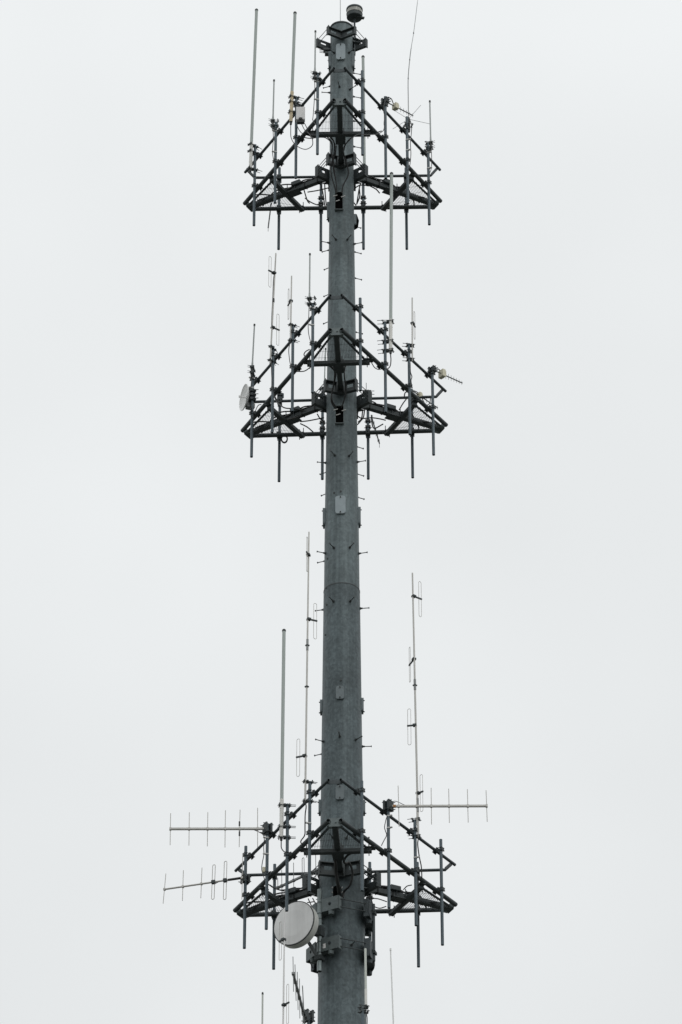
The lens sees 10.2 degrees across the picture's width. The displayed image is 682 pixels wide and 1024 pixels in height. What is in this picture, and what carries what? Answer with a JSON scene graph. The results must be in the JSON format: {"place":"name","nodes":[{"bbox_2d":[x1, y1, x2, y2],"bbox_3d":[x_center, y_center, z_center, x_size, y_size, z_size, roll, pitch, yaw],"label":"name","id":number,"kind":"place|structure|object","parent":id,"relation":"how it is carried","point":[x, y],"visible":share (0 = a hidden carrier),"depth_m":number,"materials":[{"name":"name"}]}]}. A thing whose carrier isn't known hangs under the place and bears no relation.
{"place":"outdoors","nodes":[
{"label":"outdoors","id":0,"kind":"place"},
{"bbox_2d":[0,0,681,1023],"label":"sky","id":1,"kind":"structure","parent":0,"point":[153,572],"materials":[{"name":"white"}]},
{"label":"ground","id":2,"kind":"structure","parent":0,"visible":0},
{"bbox_2d":[314,21,371,1023],"bbox_3d":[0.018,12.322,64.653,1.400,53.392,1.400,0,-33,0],"label":"monopole","id":3,"kind":"object","parent":2,"relation":"on","point":[341,986],"visible":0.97,"depth_m":71.17,"materials":[{"name":"metal"}]},
{"bbox_2d":[307,1011,363,1023],"bbox_3d":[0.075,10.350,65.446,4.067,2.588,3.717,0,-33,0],"label":"antenna platform","id":4,"kind":"structure","parent":3,"relation":"attached to","point":[362,1017],"depth_m":64.86,"materials":[{"name":"metal"}]},
{"bbox_2d":[261,992,263,1023],"bbox_3d":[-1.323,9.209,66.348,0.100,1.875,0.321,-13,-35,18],"label":"stick antenna","id":5,"kind":"object","parent":4,"relation":"attached to","point":[262,1009],"visible":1,"depth_m":66.56,"materials":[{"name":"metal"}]},
{"bbox_2d":[278,911,289,1023],"bbox_3d":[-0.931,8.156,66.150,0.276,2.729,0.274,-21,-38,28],"label":"dipole array","id":6,"kind":"object","parent":4,"relation":"attached to","point":[283,1004],"visible":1,"depth_m":66.13,"materials":[{"name":"metal"}]},
{"bbox_2d":[292,965,314,1023],"bbox_3d":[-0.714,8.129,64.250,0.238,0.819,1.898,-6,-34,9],"label":"yagi antenna","id":7,"kind":"object","parent":4,"relation":"attached to","point":[306,1014],"visible":1,"depth_m":64.59,"materials":[{"name":"metal"}]},
{"bbox_2d":[357,948,369,1023],"bbox_3d":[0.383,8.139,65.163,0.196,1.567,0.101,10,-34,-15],"label":"stick antenna","id":8,"kind":"object","parent":4,"relation":"attached to","point":[365,1006],"visible":1,"depth_m":65.15,"materials":[{"name":"metal"}]},
{"bbox_2d":[390,948,393,1023],"bbox_3d":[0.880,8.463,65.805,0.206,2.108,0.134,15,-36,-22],"label":"whip antenna","id":9,"kind":"object","parent":4,"relation":"attached to","point":[391,986],"visible":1,"depth_m":65.97,"materials":[{"name":"metal"}]},
{"bbox_2d":[330,366,346,408],"bbox_3d":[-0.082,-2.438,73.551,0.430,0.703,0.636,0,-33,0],"label":"cable bundle","id":10,"kind":"object","parent":3,"relation":"attached to","point":[333,404],"visible":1,"depth_m":73.61,"materials":[{"name":"rubber"}]},
{"bbox_2d":[306,934,374,975],"bbox_3d":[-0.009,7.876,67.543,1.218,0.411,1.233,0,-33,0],"label":"ring mount","id":11,"kind":"object","parent":3,"relation":"attached to","point":[327,948],"visible":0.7,"depth_m":67.24,"materials":[{"name":"metal"}]},
{"bbox_2d":[273,889,324,972],"bbox_3d":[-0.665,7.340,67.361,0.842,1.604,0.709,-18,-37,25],"label":"drum dish","id":12,"kind":"object","parent":11,"relation":"attached to","point":[303,924],"visible":0.98,"depth_m":67.08,"materials":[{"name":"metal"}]},
{"bbox_2d":[371,904,376,961],"bbox_3d":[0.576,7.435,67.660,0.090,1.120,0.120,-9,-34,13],"label":"spare mast pipe","id":13,"kind":"object","parent":11,"relation":"attached to","point":[374,913],"visible":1,"depth_m":67.63,"materials":[{"name":"metal"}]},
{"bbox_2d":[327,137,353,193],"bbox_3d":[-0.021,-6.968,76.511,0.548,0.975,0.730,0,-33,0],"label":"cable bundle","id":14,"kind":"object","parent":3,"relation":"attached to","point":[332,161],"visible":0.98,"depth_m":76.66,"materials":[{"name":"rubber"}]},
{"bbox_2d":[311,895,372,936],"bbox_3d":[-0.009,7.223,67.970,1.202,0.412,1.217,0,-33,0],"label":"ring mount","id":15,"kind":"object","parent":3,"relation":"attached to","point":[327,908],"visible":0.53,"depth_m":67.63,"materials":[{"name":"metal"}]},
{"bbox_2d":[316,25,367,60],"bbox_3d":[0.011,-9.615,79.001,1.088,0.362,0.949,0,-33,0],"label":"ring mount","id":16,"kind":"object","parent":3,"relation":"attached to","point":[341,35],"visible":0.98,"depth_m":78.86,"materials":[{"name":"metal"}]},
{"bbox_2d":[243,67,441,250],"bbox_3d":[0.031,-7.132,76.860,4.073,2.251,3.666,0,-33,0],"label":"antenna platform","id":17,"kind":"structure","parent":3,"relation":"attached to","point":[298,186],"depth_m":77.31,"materials":[{"name":"metal"}]},
{"bbox_2d":[246,8,260,176],"bbox_3d":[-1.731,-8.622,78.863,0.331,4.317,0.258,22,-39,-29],"label":"stick antenna","id":18,"kind":"object","parent":17,"relation":"attached to","point":[251,151],"visible":1,"depth_m":78.64,"materials":[{"name":"metal"}]},
{"bbox_2d":[269,79,278,166],"bbox_3d":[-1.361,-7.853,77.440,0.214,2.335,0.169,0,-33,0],"label":"whip antenna","id":19,"kind":"object","parent":17,"relation":"attached to","point":[272,121],"visible":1,"depth_m":77.49,"materials":[{"name":"metal"}]},
{"bbox_2d":[287,11,312,149],"bbox_3d":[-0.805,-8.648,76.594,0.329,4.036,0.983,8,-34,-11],"label":"stick antenna","id":20,"kind":"object","parent":17,"relation":"attached to","point":[292,97],"visible":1,"depth_m":76.94,"materials":[{"name":"metal"}]},
{"bbox_2d":[295,106,319,134],"bbox_3d":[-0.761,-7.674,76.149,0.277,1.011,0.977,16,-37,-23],"label":"radio box","id":21,"kind":"object","parent":17,"relation":"attached to","point":[300,115],"visible":1,"depth_m":76.25,"materials":[{"name":"metal"}]},
{"bbox_2d":[310,30,320,124],"bbox_3d":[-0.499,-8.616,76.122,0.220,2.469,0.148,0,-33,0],"label":"whip antenna","id":22,"kind":"object","parent":17,"relation":"attached to","point":[315,72],"visible":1,"depth_m":76.16,"materials":[{"name":"metal"}]},
{"bbox_2d":[304,183,328,207],"bbox_3d":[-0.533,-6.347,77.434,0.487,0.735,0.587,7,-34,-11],"label":"cable bundle","id":23,"kind":"object","parent":17,"relation":"hanging from","point":[322,189],"visible":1,"depth_m":77.35,"materials":[{"name":"rubber"}]},
{"bbox_2d":[303,130,381,157],"bbox_3d":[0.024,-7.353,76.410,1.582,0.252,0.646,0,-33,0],"label":"cable bundle","id":24,"kind":"object","parent":17,"relation":"attached to","point":[330,141],"visible":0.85,"depth_m":76.42,"materials":[{"name":"rubber"}]},
{"bbox_2d":[360,55,365,171],"bbox_3d":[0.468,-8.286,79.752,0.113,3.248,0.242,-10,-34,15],"label":"stick antenna","id":25,"kind":"object","parent":17,"relation":"attached to","point":[363,69],"visible":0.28,"depth_m":79.87,"materials":[{"name":"metal"}]},
{"bbox_2d":[354,184,379,205],"bbox_3d":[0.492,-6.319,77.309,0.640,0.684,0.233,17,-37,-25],"label":"cable bundle","id":26,"kind":"object","parent":17,"relation":"attached to","point":[358,195],"visible":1,"depth_m":77.38,"materials":[{"name":"rubber"}]},
{"bbox_2d":[349,100,385,140],"bbox_3d":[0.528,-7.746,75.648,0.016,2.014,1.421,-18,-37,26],"label":"coaxial cable","id":27,"kind":"object","parent":17,"relation":"hanging from","point":[373,134],"visible":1,"depth_m":75.90,"materials":[{"name":"rubber"}]},
{"bbox_2d":[380,96,412,116],"bbox_3d":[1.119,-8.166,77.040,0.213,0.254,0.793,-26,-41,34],"label":"yagi antenna","id":28,"kind":"object","parent":17,"relation":"attached to","point":[395,106],"visible":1,"depth_m":76.92,"materials":[{"name":"metal"}]},
{"bbox_2d":[393,0,428,169],"bbox_3d":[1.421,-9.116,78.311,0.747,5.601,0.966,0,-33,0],"label":"ground plane antenna","id":29,"kind":"object","parent":17,"relation":"attached to","point":[409,122],"visible":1,"depth_m":77.51,"materials":[{"name":"metal"}]},
{"bbox_2d":[425,100,434,171],"bbox_3d":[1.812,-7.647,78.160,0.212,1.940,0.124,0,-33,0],"label":"whip antenna","id":30,"kind":"object","parent":17,"relation":"attached to","point":[431,142],"visible":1,"depth_m":78.06,"materials":[{"name":"metal"}]},
{"bbox_2d":[332,854,353,897],"bbox_3d":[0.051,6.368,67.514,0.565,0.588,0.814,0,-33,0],"label":"cable bundle","id":31,"kind":"object","parent":3,"relation":"attached to","point":[337,878],"visible":1,"depth_m":67.59,"materials":[{"name":"rubber"}]},
{"bbox_2d":[241,294,447,481],"bbox_3d":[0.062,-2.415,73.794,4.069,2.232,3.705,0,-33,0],"label":"antenna platform","id":32,"kind":"structure","parent":3,"relation":"attached to","point":[338,363],"depth_m":74.20,"materials":[{"name":"metal"}]},
{"bbox_2d":[239,384,261,417],"bbox_3d":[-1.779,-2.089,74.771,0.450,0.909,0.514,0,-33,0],"label":"parabolic dish","id":33,"kind":"object","parent":32,"relation":"attached to","point":[245,397],"visible":1,"depth_m":74.83,"materials":[{"name":"metal"}]},
{"bbox_2d":[247,324,255,387],"bbox_3d":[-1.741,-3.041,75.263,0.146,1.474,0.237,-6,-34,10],"label":"whip antenna","id":34,"kind":"object","parent":32,"relation":"attached to","point":[252,368],"visible":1,"depth_m":75.10,"materials":[{"name":"metal"}]},
{"bbox_2d":[267,253,281,406],"bbox_3d":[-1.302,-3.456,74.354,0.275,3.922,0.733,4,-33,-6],"label":"dipole array","id":35,"kind":"object","parent":32,"relation":"attached to","point":[270,346],"visible":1,"depth_m":74.64,"materials":[{"name":"metal"}]},
{"bbox_2d":[277,393,283,399],"bbox_3d":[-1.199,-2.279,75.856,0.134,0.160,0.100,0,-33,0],"label":"pipe clamp gear","id":36,"kind":"object","parent":32,"relation":"attached to","point":[281,395],"visible":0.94,"depth_m":75.83,"materials":[{"name":"metal"}]},
{"bbox_2d":[287,276,299,368],"bbox_3d":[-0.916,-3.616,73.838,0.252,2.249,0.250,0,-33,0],"label":"dipole array","id":37,"kind":"object","parent":32,"relation":"attached to","point":[290,324],"visible":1,"depth_m":73.82,"materials":[{"name":"metal"}]},
{"bbox_2d":[275,396,323,431],"bbox_3d":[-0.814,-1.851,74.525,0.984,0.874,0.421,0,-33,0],"label":"cable bundle","id":38,"kind":"object","parent":32,"relation":"attached to","point":[300,416],"visible":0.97,"depth_m":74.45,"materials":[{"name":"rubber"}]},
{"bbox_2d":[305,253,316,343],"bbox_3d":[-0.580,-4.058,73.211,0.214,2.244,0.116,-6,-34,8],"label":"whip antenna","id":39,"kind":"object","parent":32,"relation":"attached to","point":[309,299],"visible":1,"depth_m":73.20,"materials":[{"name":"metal"}]},
{"bbox_2d":[297,349,335,383],"bbox_3d":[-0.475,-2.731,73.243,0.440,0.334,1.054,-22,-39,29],"label":"cable bundle","id":40,"kind":"object","parent":32,"relation":"hanging from","point":[310,367],"visible":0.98,"depth_m":73.05,"materials":[{"name":"rubber"}]},
{"bbox_2d":[319,348,326,396],"bbox_3d":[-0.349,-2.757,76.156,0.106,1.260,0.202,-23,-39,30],"label":"whip antenna","id":41,"kind":"object","parent":32,"relation":"attached to","point":[324,377],"visible":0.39,"depth_m":76.10,"materials":[{"name":"metal"}]},
{"bbox_2d":[372,415,379,447],"bbox_3d":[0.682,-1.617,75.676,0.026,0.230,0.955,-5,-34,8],"label":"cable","id":42,"kind":"object","parent":32,"relation":"attached to","point":[378,440],"visible":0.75,"depth_m":75.84,"materials":[{"name":"metal"}]},
{"bbox_2d":[357,392,406,428],"bbox_3d":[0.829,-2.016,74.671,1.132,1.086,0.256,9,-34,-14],"label":"cable bundle","id":43,"kind":"object","parent":32,"relation":"attached to","point":[361,418],"visible":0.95,"depth_m":74.42,"materials":[{"name":"rubber"}]},
{"bbox_2d":[377,172,394,369],"bbox_3d":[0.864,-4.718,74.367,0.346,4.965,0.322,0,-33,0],"label":"stick antenna","id":44,"kind":"object","parent":32,"relation":"attached to","point":[390,322],"visible":1,"depth_m":74.28,"materials":[{"name":"metal"}]},
{"bbox_2d":[402,297,415,387],"bbox_3d":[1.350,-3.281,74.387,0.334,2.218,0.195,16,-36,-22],"label":"dipole array","id":45,"kind":"object","parent":32,"relation":"attached to","point":[412,323],"visible":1,"depth_m":74.34,"materials":[{"name":"metal"}]},
{"bbox_2d":[412,390,437,409],"bbox_3d":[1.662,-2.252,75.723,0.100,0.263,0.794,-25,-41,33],"label":"yagi antenna","id":46,"kind":"object","parent":32,"relation":"attached to","point":[419,394],"visible":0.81,"depth_m":75.60,"materials":[{"name":"metal"}]},
{"bbox_2d":[427,365,462,382],"bbox_3d":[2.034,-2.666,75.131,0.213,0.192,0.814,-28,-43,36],"label":"yagi antenna","id":47,"kind":"object","parent":32,"relation":"attached to","point":[441,373],"visible":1,"depth_m":75.00,"materials":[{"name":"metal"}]},
{"bbox_2d":[233,778,457,969],"bbox_3d":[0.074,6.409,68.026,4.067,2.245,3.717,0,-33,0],"label":"antenna platform","id":48,"kind":"structure","parent":3,"relation":"attached to","point":[338,851],"depth_m":68.29,"materials":[{"name":"metal"}]},
{"bbox_2d":[163,854,250,902],"bbox_3d":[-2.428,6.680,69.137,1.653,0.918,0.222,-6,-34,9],"label":"yagi antenna","id":49,"kind":"object","parent":48,"relation":"attached to","point":[241,879],"visible":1,"depth_m":69.07,"materials":[{"name":"metal"}]},
{"bbox_2d":[169,808,273,879],"bbox_3d":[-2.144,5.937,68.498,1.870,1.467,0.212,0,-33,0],"label":"yagi antenna","id":50,"kind":"object","parent":48,"relation":"attached to","point":[264,828],"visible":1,"depth_m":68.65,"materials":[{"name":"metal"}]},
{"bbox_2d":[277,629,295,852],"bbox_3d":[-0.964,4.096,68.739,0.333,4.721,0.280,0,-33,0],"label":"stick antenna","id":51,"kind":"object","parent":48,"relation":"attached to","point":[281,805],"visible":1,"depth_m":68.59,"materials":[{"name":"metal"}]},
{"bbox_2d":[268,883,315,905],"bbox_3d":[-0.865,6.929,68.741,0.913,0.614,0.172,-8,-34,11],"label":"cable bundle","id":52,"kind":"object","parent":48,"relation":"attached to","point":[289,890],"visible":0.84,"depth_m":68.85,"materials":[{"name":"rubber"}]},
{"bbox_2d":[276,855,317,888],"bbox_3d":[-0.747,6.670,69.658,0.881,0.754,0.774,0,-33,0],"label":"yagi antenna","id":53,"kind":"object","parent":48,"relation":"attached to","point":[293,880],"visible":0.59,"depth_m":69.67,"materials":[{"name":"metal"}]},
{"bbox_2d":[296,532,317,844],"bbox_3d":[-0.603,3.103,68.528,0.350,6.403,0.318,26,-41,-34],"label":"dipole array","id":54,"kind":"object","parent":48,"relation":"attached to","point":[307,645],"visible":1,"depth_m":68.43,"materials":[{"name":"metal"}]},
{"bbox_2d":[366,885,411,908],"bbox_3d":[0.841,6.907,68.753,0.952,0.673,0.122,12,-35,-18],"label":"cable bundle","id":55,"kind":"object","parent":48,"relation":"attached to","point":[381,899],"visible":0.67,"depth_m":68.63,"materials":[{"name":"rubber"}]},
{"bbox_2d":[407,573,423,878],"bbox_3d":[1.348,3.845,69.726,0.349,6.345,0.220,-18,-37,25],"label":"dipole array","id":56,"kind":"object","parent":48,"relation":"attached to","point":[413,659],"visible":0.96,"depth_m":69.70,"materials":[{"name":"metal"}]},
{"bbox_2d":[382,787,487,827],"bbox_3d":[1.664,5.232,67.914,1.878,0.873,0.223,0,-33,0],"label":"yagi antenna","id":57,"kind":"object","parent":48,"relation":"attached to","point":[389,804],"visible":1,"depth_m":67.91,"materials":[{"name":"metal"}]},
{"bbox_2d":[346,4,364,53],"bbox_3d":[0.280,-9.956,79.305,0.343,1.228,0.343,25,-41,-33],"label":"obstruction beacon","id":58,"kind":"object","parent":3,"relation":"attached to","point":[354,14],"visible":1,"depth_m":79.45,"materials":[{"name":"metal"}]}
]}

